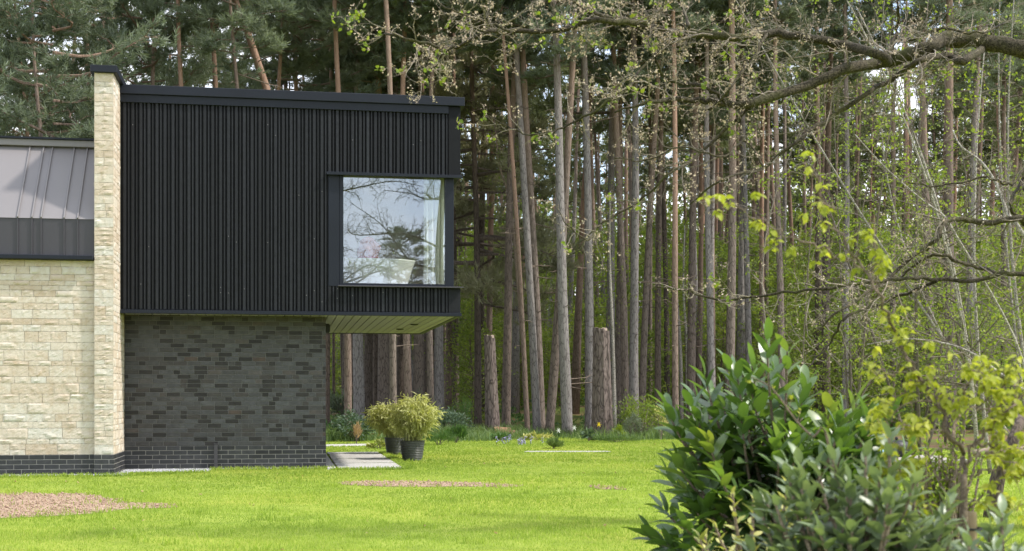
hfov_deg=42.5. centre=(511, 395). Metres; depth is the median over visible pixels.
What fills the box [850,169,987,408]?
young tree
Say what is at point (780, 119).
pine tree
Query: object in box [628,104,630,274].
pine tree
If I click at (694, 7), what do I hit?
pine tree
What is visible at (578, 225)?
young tree
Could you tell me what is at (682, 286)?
birch tree
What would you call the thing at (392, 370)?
pine tree
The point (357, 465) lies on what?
paving
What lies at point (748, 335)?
pine tree
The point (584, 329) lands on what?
pine tree
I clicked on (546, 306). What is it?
young tree
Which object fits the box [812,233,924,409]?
young tree
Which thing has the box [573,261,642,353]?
young tree
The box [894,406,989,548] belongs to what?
bright bush
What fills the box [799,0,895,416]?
pine tree
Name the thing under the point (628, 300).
young tree
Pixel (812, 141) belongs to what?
pine tree
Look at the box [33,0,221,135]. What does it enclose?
pine tree
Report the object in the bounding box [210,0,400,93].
pine tree
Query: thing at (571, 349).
young tree
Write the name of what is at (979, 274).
leaning tree
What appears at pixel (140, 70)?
pine tree
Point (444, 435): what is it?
lavender clump
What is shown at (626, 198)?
pine tree
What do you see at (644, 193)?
pine tree
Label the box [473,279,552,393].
young tree
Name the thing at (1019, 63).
pine tree
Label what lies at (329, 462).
paving
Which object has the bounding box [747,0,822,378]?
pine tree
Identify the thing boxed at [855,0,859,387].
pine tree
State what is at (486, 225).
young tree
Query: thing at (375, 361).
pine tree
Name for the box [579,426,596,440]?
hosta
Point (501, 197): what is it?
pine tree
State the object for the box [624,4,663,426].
pine tree
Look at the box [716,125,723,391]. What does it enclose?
pine tree
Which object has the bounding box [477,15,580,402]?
pine tree
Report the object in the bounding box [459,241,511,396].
young tree
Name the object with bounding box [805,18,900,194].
pine tree
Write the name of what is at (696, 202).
pine tree
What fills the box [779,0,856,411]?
pine tree
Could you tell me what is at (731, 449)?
laurel bush
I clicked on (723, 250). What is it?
young tree
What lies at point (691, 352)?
pine tree
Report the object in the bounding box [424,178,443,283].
sheer curtain
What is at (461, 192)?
pine tree
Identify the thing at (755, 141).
pine tree
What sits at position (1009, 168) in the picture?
pine tree
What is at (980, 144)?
pine tree
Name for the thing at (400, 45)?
pine tree
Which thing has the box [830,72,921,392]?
pine tree
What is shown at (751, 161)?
pine tree
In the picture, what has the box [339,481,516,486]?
bare earth
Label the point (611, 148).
pine tree
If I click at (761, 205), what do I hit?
pine tree
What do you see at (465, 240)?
pine tree
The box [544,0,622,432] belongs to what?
pine tree
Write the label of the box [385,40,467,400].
pine tree
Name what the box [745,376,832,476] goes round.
bare shoot
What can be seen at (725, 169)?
pine tree
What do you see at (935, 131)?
pine tree
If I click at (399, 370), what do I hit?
pine tree
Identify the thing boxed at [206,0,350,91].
pine tree
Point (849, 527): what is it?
evergreen shrub
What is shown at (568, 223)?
pine tree
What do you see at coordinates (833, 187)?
pine tree
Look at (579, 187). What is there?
pine tree
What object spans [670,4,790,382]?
pine tree
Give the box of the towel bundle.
[357,237,380,257]
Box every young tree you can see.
[330,334,341,392]
[330,334,363,396]
[396,325,462,390]
[424,315,517,422]
[443,266,503,405]
[452,248,503,398]
[457,210,542,361]
[457,225,501,389]
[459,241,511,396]
[461,226,552,401]
[467,90,553,426]
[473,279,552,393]
[494,292,552,406]
[512,234,584,398]
[520,319,584,405]
[527,271,575,396]
[543,218,615,389]
[545,296,639,402]
[547,238,600,391]
[549,225,653,360]
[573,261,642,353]
[583,285,654,382]
[606,240,686,394]
[611,323,685,414]
[628,220,686,347]
[638,252,726,401]
[641,218,736,403]
[661,231,754,392]
[662,231,725,392]
[670,304,758,398]
[671,236,754,383]
[686,223,793,386]
[705,220,813,370]
[726,218,814,378]
[735,257,836,407]
[738,314,840,424]
[769,201,879,366]
[769,235,841,399]
[796,297,935,429]
[802,195,898,397]
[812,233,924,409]
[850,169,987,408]
[852,304,961,431]
[857,215,955,396]
[906,213,996,399]
[910,213,1022,412]
[923,298,1023,432]
[941,192,1023,358]
[956,231,1023,398]
[976,253,1023,425]
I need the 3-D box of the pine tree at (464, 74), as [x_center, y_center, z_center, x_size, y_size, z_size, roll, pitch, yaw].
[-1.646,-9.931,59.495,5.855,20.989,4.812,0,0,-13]
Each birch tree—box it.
[574,158,651,426]
[643,233,719,426]
[653,202,706,418]
[700,0,1023,458]
[722,92,865,411]
[809,0,1023,473]
[823,0,1023,441]
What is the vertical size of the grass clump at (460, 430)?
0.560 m
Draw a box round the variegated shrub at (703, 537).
[689,477,816,550]
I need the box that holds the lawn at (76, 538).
[0,438,1023,550]
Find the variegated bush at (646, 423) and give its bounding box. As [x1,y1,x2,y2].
[612,389,666,434]
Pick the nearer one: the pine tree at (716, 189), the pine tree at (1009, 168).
the pine tree at (716, 189)
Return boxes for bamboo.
[359,398,403,439]
[381,391,443,440]
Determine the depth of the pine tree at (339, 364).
85.75 m
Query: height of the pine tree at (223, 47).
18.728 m
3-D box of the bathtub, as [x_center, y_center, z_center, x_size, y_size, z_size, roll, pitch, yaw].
[-2.472,-2.075,23.170,1.548,0.611,0.808,0,0,-10]
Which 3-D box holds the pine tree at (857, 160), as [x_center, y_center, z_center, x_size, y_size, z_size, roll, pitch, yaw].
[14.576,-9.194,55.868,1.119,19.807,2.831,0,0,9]
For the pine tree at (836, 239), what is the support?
on the ground at (969, 439)
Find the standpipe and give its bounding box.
[214,443,217,468]
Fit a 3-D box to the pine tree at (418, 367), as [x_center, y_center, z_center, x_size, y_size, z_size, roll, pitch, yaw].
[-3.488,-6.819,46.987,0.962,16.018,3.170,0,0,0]
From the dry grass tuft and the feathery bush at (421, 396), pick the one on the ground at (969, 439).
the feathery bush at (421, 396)
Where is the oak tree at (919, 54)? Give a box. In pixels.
[331,0,1023,368]
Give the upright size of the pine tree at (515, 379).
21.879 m
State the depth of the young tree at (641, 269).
71.94 m
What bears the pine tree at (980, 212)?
on the ground at (969, 439)
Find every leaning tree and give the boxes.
[839,131,1023,368]
[867,318,1023,391]
[926,127,1023,239]
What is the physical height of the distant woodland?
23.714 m
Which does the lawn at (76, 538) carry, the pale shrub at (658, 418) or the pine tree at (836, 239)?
the pale shrub at (658, 418)
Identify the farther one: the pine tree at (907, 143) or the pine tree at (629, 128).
the pine tree at (629, 128)
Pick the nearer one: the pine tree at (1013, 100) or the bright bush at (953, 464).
the bright bush at (953, 464)
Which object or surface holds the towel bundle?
on the bathtub
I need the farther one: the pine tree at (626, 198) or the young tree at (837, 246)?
the pine tree at (626, 198)
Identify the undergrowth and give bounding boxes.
[326,394,1023,431]
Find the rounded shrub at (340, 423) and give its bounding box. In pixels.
[330,404,377,440]
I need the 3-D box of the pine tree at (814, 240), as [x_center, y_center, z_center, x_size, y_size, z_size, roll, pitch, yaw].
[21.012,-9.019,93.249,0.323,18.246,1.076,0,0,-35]
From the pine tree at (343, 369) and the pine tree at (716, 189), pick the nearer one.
the pine tree at (343, 369)
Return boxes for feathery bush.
[413,385,435,409]
[445,393,472,422]
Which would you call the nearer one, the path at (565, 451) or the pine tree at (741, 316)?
the path at (565, 451)
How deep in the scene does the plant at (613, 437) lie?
35.25 m
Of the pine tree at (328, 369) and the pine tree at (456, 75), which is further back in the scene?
the pine tree at (456, 75)
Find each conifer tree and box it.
[397,10,581,409]
[415,0,595,426]
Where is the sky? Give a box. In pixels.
[0,0,1014,290]
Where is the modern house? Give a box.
[0,64,464,474]
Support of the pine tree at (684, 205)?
on the ground at (969, 439)
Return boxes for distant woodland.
[330,119,1023,387]
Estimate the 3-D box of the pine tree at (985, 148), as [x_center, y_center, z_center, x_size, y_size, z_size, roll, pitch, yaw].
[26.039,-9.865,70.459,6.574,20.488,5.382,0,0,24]
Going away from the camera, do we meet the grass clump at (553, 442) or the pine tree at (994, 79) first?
the grass clump at (553, 442)
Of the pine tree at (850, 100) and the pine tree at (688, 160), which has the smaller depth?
the pine tree at (850, 100)
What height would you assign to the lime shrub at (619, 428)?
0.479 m
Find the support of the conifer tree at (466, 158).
on the ground at (969, 439)
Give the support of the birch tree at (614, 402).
on the ground at (969, 439)
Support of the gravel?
on the lawn at (76, 538)
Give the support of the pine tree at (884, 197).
on the ground at (969, 439)
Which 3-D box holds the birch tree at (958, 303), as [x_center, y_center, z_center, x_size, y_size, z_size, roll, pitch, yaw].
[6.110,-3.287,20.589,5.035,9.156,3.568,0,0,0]
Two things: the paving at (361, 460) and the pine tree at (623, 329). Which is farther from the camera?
the pine tree at (623, 329)
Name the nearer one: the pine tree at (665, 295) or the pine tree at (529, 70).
the pine tree at (665, 295)
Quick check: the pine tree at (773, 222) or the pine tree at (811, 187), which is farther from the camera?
the pine tree at (811, 187)
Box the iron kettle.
[893,435,908,456]
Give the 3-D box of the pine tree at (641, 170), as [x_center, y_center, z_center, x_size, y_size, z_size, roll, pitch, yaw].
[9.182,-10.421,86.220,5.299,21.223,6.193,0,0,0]
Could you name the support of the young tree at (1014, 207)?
on the ground at (969, 439)
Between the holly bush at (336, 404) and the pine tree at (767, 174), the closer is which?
the holly bush at (336, 404)
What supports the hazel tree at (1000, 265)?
on the ground at (969, 439)
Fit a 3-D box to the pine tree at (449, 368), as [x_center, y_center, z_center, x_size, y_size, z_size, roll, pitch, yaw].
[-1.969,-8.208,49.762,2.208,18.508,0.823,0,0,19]
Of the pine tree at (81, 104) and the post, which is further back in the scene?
the pine tree at (81, 104)
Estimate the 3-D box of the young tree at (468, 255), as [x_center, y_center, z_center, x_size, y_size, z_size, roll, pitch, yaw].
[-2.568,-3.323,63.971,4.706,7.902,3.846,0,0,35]
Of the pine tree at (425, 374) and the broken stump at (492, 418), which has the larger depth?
the pine tree at (425, 374)
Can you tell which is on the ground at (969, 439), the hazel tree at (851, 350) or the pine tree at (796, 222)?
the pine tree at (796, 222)
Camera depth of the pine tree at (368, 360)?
49.85 m
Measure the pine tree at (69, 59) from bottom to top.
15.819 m
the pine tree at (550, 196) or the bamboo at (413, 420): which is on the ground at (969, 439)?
the pine tree at (550, 196)
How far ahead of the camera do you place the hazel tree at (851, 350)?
28.02 m
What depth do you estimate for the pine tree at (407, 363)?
40.91 m
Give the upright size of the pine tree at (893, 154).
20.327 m
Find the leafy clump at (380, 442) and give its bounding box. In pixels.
[366,438,385,448]
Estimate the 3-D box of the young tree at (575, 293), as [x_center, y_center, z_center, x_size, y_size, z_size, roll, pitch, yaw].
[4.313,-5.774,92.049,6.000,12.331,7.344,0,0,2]
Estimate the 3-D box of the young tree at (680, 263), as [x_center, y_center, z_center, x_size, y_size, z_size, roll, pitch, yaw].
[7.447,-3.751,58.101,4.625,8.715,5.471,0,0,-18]
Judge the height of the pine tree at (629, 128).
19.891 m
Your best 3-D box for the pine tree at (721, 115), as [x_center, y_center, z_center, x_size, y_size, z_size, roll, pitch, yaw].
[7.836,-9.453,51.966,6.953,20.779,5.494,0,0,0]
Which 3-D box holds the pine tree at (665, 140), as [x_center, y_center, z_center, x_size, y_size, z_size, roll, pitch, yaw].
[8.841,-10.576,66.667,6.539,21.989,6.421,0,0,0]
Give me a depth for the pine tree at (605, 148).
79.30 m
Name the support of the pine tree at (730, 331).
on the ground at (969, 439)
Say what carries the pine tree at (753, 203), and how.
on the ground at (969, 439)
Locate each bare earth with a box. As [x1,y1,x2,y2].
[0,493,176,517]
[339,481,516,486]
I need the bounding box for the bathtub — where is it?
[343,258,414,283]
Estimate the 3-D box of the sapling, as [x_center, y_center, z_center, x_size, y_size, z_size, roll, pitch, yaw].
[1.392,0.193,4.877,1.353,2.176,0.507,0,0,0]
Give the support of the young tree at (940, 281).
on the ground at (969, 439)
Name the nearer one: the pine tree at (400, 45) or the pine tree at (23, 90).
the pine tree at (23, 90)
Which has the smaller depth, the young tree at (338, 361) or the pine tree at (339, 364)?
the young tree at (338, 361)
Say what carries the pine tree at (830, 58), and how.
on the ground at (969, 439)
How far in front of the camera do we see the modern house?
21.78 m
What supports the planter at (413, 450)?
on the lawn at (76, 538)
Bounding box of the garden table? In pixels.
[891,455,966,508]
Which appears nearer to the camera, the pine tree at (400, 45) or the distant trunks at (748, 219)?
the pine tree at (400, 45)
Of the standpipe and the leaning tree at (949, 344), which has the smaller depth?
the leaning tree at (949, 344)
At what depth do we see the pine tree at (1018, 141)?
62.88 m
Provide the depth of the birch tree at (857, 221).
32.23 m
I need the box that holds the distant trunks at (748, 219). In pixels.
[463,166,1017,371]
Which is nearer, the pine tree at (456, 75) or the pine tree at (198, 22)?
the pine tree at (198, 22)
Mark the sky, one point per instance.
(913, 100)
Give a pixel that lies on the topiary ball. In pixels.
(626, 424)
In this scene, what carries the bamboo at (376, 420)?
in the planter at (392, 446)
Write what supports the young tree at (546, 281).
on the ground at (969, 439)
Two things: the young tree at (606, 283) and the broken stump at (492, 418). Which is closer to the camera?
the broken stump at (492, 418)
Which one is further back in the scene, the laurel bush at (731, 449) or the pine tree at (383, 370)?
the pine tree at (383, 370)
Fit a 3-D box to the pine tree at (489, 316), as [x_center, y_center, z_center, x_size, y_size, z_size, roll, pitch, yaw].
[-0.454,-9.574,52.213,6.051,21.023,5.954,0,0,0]
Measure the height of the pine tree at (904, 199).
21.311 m
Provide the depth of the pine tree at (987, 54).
45.99 m
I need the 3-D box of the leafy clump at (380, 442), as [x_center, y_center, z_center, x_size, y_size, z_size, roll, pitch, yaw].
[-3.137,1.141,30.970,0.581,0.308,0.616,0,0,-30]
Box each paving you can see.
[326,454,334,469]
[327,452,385,458]
[332,458,394,463]
[335,463,399,468]
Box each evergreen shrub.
[733,421,982,550]
[951,493,1023,550]
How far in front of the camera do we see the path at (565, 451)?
29.16 m
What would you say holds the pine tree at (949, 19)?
on the ground at (969, 439)
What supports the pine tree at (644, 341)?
on the ground at (969, 439)
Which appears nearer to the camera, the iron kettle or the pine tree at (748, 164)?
the iron kettle
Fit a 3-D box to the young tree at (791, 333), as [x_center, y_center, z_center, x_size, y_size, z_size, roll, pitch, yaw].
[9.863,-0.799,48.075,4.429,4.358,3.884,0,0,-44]
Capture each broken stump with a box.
[484,335,499,430]
[591,327,613,435]
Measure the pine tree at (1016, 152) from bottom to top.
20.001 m
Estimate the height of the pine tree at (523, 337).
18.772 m
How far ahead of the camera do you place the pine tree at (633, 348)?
42.86 m
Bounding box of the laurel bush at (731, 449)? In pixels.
[621,317,927,550]
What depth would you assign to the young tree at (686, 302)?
83.81 m
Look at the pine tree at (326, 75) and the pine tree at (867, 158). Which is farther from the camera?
the pine tree at (867, 158)
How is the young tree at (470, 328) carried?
on the ground at (969, 439)
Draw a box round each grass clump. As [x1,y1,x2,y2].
[444,423,468,442]
[545,436,564,448]
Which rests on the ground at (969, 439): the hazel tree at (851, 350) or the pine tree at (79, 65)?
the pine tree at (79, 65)
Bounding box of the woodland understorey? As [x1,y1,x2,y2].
[330,175,1023,396]
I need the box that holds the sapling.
[697,151,1023,542]
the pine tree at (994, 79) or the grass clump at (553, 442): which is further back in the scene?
the pine tree at (994, 79)
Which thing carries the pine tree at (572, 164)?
on the ground at (969, 439)
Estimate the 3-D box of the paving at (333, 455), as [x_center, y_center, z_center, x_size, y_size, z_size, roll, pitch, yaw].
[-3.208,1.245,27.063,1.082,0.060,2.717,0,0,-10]
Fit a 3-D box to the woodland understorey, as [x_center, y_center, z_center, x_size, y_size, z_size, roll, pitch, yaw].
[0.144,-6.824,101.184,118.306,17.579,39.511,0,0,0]
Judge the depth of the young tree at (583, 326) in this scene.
61.85 m
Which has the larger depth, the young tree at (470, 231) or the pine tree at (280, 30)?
the young tree at (470, 231)
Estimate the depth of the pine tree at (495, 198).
90.34 m
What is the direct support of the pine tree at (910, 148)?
on the ground at (969, 439)
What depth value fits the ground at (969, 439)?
47.07 m
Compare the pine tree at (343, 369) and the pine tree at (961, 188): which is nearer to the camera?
the pine tree at (343, 369)
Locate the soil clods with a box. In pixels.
[0,479,625,516]
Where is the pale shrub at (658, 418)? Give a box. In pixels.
[654,401,668,438]
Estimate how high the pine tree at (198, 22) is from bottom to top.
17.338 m
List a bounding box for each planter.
[384,437,403,454]
[399,440,424,460]
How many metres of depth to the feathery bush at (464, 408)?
41.98 m
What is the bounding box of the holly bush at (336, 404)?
[330,387,352,417]
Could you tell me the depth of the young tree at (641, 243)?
87.79 m
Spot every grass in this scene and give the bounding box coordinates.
[326,420,814,441]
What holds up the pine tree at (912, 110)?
on the ground at (969, 439)
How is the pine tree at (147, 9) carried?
on the ground at (969, 439)
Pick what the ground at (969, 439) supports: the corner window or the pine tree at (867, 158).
the pine tree at (867, 158)
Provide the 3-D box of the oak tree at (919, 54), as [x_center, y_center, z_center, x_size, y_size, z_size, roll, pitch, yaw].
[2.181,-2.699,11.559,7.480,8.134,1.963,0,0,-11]
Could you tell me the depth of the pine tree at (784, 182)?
60.79 m
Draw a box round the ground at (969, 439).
[330,395,1023,451]
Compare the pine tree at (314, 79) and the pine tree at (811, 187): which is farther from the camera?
the pine tree at (811, 187)
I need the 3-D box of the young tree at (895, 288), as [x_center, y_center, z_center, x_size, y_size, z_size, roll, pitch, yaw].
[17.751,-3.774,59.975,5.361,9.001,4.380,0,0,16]
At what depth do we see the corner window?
22.03 m
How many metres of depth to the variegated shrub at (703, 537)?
5.20 m
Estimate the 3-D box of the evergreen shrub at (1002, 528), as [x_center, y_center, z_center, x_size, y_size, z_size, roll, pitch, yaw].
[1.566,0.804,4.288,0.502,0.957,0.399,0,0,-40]
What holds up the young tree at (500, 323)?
on the ground at (969, 439)
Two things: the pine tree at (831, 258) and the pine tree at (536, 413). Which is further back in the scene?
the pine tree at (831, 258)
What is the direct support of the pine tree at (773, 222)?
on the ground at (969, 439)
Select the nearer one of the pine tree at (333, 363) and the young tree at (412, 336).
the pine tree at (333, 363)
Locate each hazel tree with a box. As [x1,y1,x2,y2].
[715,0,1023,454]
[778,0,947,422]
[871,1,1023,443]
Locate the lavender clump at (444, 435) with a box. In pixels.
[422,429,459,444]
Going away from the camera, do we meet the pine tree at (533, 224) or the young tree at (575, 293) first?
the pine tree at (533, 224)
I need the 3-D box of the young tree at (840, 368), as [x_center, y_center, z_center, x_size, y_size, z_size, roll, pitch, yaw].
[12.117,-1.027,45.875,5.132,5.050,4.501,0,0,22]
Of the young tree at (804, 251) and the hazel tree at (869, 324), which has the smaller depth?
the hazel tree at (869, 324)
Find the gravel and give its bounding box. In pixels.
[5,467,315,476]
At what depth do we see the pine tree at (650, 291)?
53.87 m
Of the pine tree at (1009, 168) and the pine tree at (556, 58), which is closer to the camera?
the pine tree at (556, 58)
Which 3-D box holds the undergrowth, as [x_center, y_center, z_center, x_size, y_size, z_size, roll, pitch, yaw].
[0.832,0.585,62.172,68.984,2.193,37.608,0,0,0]
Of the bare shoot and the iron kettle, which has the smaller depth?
the bare shoot
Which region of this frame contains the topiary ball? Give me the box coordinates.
[622,411,642,434]
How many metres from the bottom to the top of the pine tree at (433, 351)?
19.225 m
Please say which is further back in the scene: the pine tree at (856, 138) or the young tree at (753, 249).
the pine tree at (856, 138)
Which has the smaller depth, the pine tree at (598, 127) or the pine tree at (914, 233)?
the pine tree at (914, 233)
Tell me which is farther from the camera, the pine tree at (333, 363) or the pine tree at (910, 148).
the pine tree at (910, 148)
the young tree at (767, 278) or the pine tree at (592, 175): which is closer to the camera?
the young tree at (767, 278)
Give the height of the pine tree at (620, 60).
18.937 m
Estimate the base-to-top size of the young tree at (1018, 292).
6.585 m
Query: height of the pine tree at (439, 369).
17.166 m
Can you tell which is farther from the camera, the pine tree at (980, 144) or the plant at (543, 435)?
the pine tree at (980, 144)
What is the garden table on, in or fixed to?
on the lawn at (76, 538)
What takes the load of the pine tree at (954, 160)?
on the ground at (969, 439)
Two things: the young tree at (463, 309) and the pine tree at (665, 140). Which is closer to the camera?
the young tree at (463, 309)
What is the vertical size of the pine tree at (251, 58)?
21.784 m
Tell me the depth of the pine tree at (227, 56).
64.77 m
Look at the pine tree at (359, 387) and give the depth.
45.76 m
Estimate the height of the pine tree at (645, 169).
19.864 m
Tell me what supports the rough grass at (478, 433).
on the ground at (969, 439)
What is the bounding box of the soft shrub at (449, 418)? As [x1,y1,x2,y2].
[431,405,473,432]
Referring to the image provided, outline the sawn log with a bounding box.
[492,427,510,433]
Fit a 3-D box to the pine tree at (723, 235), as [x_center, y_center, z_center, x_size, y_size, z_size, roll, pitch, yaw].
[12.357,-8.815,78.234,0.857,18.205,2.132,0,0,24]
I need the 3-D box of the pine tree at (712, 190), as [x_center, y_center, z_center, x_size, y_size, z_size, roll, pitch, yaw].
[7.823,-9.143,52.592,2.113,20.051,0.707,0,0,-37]
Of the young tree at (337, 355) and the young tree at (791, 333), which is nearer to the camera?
the young tree at (791, 333)
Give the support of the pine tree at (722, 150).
on the ground at (969, 439)
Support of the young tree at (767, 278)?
on the ground at (969, 439)
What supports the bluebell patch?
on the lawn at (76, 538)
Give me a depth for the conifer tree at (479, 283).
46.77 m
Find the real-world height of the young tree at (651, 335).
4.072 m
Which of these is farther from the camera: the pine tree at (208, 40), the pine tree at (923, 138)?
the pine tree at (923, 138)
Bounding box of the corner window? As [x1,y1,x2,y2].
[327,171,463,287]
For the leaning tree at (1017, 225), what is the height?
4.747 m
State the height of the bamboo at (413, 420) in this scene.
1.015 m
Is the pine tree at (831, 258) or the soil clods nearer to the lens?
the soil clods
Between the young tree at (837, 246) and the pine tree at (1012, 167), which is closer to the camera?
the young tree at (837, 246)
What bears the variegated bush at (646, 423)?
on the lawn at (76, 538)
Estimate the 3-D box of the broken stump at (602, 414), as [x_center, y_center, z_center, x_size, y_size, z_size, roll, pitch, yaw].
[2.692,-0.393,39.197,0.750,3.286,0.750,0,0,0]
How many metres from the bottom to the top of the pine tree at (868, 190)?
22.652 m
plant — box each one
[488,431,512,439]
[522,430,555,439]
[592,433,642,441]
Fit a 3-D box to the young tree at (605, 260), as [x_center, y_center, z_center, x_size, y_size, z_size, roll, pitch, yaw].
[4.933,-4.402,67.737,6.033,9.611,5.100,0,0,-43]
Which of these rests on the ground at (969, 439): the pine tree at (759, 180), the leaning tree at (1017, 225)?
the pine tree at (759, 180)
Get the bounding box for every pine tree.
[0,0,122,137]
[0,0,179,137]
[0,4,81,136]
[11,0,212,133]
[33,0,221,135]
[48,4,169,59]
[48,5,130,129]
[119,0,265,88]
[128,0,228,85]
[159,1,297,87]
[163,0,304,89]
[165,0,255,87]
[196,26,247,87]
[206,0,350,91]
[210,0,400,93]
[216,0,331,89]
[232,0,278,89]
[237,2,306,85]
[276,0,396,428]
[292,43,399,417]
[299,0,417,427]
[307,6,342,387]
[308,19,425,93]
[318,0,446,410]
[325,11,409,418]
[326,28,332,427]
[330,334,334,393]
[336,334,340,395]
[342,334,344,411]
[344,0,457,397]
[355,0,447,398]
[370,0,491,406]
[373,334,377,407]
[384,0,446,404]
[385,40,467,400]
[386,2,457,405]
[413,2,426,401]
[413,68,482,403]
[424,333,426,398]
[429,19,465,424]
[433,9,458,413]
[433,329,445,374]
[435,0,537,431]
[451,0,567,426]
[455,5,538,363]
[457,75,477,391]
[457,124,468,382]
[458,34,530,406]
[460,156,472,240]
[461,0,565,430]
[463,17,496,414]
[469,116,506,203]
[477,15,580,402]
[477,34,568,175]
[483,0,575,428]
[486,136,500,397]
[490,0,626,435]
[496,46,547,112]
[500,112,503,392]
[511,108,519,412]
[520,114,574,347]
[522,5,691,385]
[528,67,599,395]
[534,48,617,340]
[539,0,634,428]
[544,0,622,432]
[545,105,607,324]
[547,31,617,327]
[563,2,670,426]
[563,94,572,367]
[569,103,656,225]
[571,47,597,413]
[576,238,584,399]
[578,0,708,429]
[582,0,664,426]
[592,48,664,370]
[592,85,606,327]
[593,127,647,197]
[605,108,607,293]
[615,116,629,346]
[621,30,685,414]
[622,12,720,394]
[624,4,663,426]
[625,0,697,415]
[625,59,781,397]
[627,0,779,418]
[628,91,689,391]
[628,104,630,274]
[631,101,688,385]
[638,0,722,408]
[651,17,765,407]
[656,45,736,159]
[666,17,717,398]
[667,125,747,335]
[670,0,755,419]
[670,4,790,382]
[670,140,724,182]
[676,0,804,394]
[681,0,764,398]
[681,144,687,245]
[686,91,782,297]
[688,58,746,272]
[698,4,797,395]
[703,0,835,387]
[703,59,814,270]
[706,39,722,415]
[714,142,726,337]
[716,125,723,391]
[717,41,779,360]
[722,0,824,407]
[722,205,724,390]
[723,88,772,184]
[723,137,752,199]
[725,114,779,267]
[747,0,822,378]
[751,163,754,346]
[752,46,851,396]
[756,65,759,353]
[764,65,784,404]
[769,70,877,217]
[770,106,776,303]
[772,63,786,312]
[772,75,850,361]
[774,145,839,295]
[777,0,894,415]
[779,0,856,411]
[779,25,869,275]
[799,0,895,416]
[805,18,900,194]
[810,72,871,241]
[810,154,814,355]
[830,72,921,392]
[830,82,889,223]
[830,154,834,395]
[834,105,838,395]
[839,74,920,390]
[839,128,921,348]
[840,0,938,427]
[849,36,864,406]
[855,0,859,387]
[860,0,975,431]
[876,142,897,298]
[877,61,970,274]
[877,108,918,216]
[880,40,909,324]
[896,73,990,389]
[897,1,912,407]
[897,26,1009,381]
[906,62,925,406]
[907,73,912,247]
[909,0,993,433]
[919,105,999,389]
[926,0,1023,429]
[928,8,1023,389]
[936,75,945,394]
[937,28,1023,389]
[938,111,971,206]
[953,0,1023,404]
[953,53,1023,385]
[961,28,989,383]
[963,7,1023,303]
[972,64,1023,385]
[979,184,982,354]
[987,91,1023,279]
[991,8,1023,152]
[994,39,1023,123]
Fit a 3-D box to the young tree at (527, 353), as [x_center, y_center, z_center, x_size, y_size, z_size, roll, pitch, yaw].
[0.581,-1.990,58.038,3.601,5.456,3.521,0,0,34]
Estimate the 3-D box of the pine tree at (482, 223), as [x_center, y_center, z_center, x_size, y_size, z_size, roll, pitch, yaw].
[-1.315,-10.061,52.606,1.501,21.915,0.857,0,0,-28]
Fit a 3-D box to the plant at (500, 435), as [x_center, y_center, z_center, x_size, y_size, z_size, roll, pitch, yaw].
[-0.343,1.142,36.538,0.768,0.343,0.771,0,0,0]
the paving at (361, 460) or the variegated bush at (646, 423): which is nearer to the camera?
the paving at (361, 460)
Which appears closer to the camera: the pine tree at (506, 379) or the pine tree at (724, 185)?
the pine tree at (506, 379)
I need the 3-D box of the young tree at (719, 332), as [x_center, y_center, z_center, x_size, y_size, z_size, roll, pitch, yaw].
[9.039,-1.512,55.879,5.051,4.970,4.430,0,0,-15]
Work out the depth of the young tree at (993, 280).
59.84 m
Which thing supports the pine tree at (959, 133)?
on the ground at (969, 439)
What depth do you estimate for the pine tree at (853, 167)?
84.45 m
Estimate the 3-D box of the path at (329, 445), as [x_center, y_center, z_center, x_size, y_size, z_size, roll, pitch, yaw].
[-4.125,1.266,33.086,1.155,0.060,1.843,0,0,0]
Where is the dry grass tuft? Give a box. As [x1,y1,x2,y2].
[353,421,361,443]
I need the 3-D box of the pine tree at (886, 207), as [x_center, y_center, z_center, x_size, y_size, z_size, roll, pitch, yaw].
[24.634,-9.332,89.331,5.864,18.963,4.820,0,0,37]
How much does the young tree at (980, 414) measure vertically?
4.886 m
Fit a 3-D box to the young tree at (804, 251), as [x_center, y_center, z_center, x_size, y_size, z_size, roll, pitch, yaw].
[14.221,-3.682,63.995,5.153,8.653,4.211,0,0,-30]
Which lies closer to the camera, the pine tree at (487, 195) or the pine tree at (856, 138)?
the pine tree at (856, 138)
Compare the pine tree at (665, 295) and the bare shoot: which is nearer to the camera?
the bare shoot
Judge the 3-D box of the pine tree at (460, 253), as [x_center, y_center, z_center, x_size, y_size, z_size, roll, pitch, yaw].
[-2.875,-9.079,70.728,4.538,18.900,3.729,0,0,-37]
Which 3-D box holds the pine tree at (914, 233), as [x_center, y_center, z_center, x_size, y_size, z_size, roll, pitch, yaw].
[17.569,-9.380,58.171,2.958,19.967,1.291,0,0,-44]
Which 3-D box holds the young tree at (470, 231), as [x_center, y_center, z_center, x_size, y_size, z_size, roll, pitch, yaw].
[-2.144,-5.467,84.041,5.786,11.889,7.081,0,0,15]
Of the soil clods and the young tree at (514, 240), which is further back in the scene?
the young tree at (514, 240)
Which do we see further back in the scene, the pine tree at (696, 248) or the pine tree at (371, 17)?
the pine tree at (696, 248)
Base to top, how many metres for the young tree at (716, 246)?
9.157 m
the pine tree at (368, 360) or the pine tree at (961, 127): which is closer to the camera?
the pine tree at (368, 360)
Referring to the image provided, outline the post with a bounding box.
[968,511,982,550]
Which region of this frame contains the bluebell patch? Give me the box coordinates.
[495,434,543,444]
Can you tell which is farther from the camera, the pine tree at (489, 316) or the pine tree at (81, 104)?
the pine tree at (489, 316)
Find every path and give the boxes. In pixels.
[326,444,365,446]
[525,451,609,451]
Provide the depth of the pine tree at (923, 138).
44.66 m
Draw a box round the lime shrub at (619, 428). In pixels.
[612,424,626,439]

